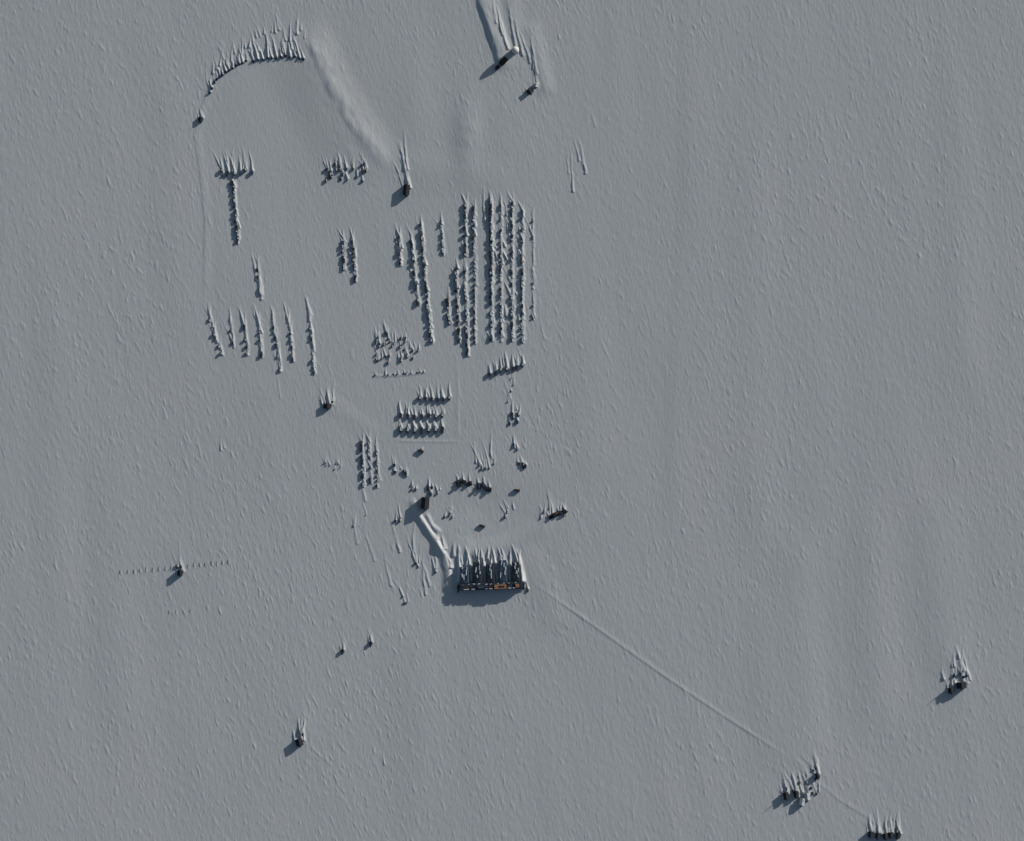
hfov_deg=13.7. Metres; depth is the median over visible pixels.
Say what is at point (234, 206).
cargo row
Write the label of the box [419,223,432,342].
cargo row
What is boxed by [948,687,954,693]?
science hut
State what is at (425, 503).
workshop building
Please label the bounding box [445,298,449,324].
cargo row
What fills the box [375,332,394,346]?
cargo pile
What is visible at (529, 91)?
equipment shed
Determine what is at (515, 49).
radome tower
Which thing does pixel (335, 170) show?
cargo pile
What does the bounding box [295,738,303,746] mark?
field hut
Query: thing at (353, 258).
cargo row
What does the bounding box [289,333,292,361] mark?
cargo row
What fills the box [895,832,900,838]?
science hut
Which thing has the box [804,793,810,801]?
science hut
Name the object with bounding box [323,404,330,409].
storage shed
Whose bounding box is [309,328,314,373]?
cargo row
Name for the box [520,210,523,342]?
cargo row
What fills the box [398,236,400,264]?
cargo row
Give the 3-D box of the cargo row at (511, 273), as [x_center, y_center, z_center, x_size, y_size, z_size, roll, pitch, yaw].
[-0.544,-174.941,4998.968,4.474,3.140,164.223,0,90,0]
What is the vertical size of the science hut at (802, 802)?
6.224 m
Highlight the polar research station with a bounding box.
[457,559,524,592]
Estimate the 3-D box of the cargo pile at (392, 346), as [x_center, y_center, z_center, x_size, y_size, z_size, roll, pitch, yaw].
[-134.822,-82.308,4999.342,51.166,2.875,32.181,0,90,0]
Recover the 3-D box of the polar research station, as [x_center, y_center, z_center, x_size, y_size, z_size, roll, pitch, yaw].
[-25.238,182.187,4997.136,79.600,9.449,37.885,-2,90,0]
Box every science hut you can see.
[783,792,788,800]
[794,791,798,798]
[799,798,804,806]
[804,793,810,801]
[875,833,880,839]
[882,833,887,839]
[888,832,893,838]
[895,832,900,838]
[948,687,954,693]
[956,682,966,689]
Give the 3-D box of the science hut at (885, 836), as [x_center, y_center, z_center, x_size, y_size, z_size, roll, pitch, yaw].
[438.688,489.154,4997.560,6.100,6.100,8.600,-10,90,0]
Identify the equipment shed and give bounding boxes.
[499,56,507,65]
[526,88,533,94]
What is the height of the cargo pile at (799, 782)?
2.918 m
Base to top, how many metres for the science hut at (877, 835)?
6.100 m
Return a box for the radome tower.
[512,46,518,53]
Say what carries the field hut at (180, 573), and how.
on the snow ground
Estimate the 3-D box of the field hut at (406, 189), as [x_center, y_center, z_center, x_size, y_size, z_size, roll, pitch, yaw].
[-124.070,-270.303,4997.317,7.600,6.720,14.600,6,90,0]
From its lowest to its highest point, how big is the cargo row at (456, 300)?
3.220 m
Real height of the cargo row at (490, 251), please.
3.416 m
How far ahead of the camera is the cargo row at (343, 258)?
4998.55 m
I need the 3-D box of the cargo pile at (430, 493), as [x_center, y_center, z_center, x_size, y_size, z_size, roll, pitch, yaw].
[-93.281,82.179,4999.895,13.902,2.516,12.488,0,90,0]
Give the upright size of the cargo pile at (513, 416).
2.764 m
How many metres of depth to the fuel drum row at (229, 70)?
4998.95 m
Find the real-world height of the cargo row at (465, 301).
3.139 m
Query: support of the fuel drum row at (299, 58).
on the snow ground
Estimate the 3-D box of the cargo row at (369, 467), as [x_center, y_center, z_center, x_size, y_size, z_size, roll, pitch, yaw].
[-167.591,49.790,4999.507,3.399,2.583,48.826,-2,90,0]
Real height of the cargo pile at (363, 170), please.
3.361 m
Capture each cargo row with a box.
[230,181,238,242]
[272,326,280,370]
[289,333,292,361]
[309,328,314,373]
[341,241,344,270]
[351,240,355,281]
[360,440,363,486]
[367,442,370,483]
[375,451,377,486]
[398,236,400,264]
[409,240,418,304]
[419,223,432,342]
[440,221,443,254]
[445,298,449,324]
[454,268,459,341]
[463,203,465,255]
[463,270,468,355]
[471,206,474,255]
[472,260,475,342]
[488,198,492,340]
[498,204,501,336]
[510,202,512,340]
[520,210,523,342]
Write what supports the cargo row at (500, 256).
on the snow ground
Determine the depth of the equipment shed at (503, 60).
4995.69 m
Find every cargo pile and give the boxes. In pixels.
[324,163,366,181]
[326,168,346,175]
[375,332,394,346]
[376,337,418,363]
[427,485,438,495]
[509,412,519,424]
[786,777,816,794]
[953,672,967,677]
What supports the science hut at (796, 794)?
on the snow ground
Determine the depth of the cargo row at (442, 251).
4998.57 m
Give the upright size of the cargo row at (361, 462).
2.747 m
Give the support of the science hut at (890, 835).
on the snow ground
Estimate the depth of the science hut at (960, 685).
4993.83 m
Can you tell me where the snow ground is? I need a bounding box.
[0,0,1023,840]
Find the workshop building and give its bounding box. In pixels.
[421,497,429,509]
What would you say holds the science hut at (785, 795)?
on the snow ground
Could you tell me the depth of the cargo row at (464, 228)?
4998.02 m
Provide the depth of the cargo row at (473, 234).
4998.40 m
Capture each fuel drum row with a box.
[208,60,246,93]
[252,54,304,62]
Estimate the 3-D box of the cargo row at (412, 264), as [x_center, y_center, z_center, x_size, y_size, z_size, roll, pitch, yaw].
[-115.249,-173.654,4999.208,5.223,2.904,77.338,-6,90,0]
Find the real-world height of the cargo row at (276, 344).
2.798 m
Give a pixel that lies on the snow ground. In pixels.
(762, 390)
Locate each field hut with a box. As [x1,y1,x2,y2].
[177,570,182,576]
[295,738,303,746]
[403,184,409,196]
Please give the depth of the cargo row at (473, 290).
4998.49 m
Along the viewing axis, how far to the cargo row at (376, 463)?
4998.87 m
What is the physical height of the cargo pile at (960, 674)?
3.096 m

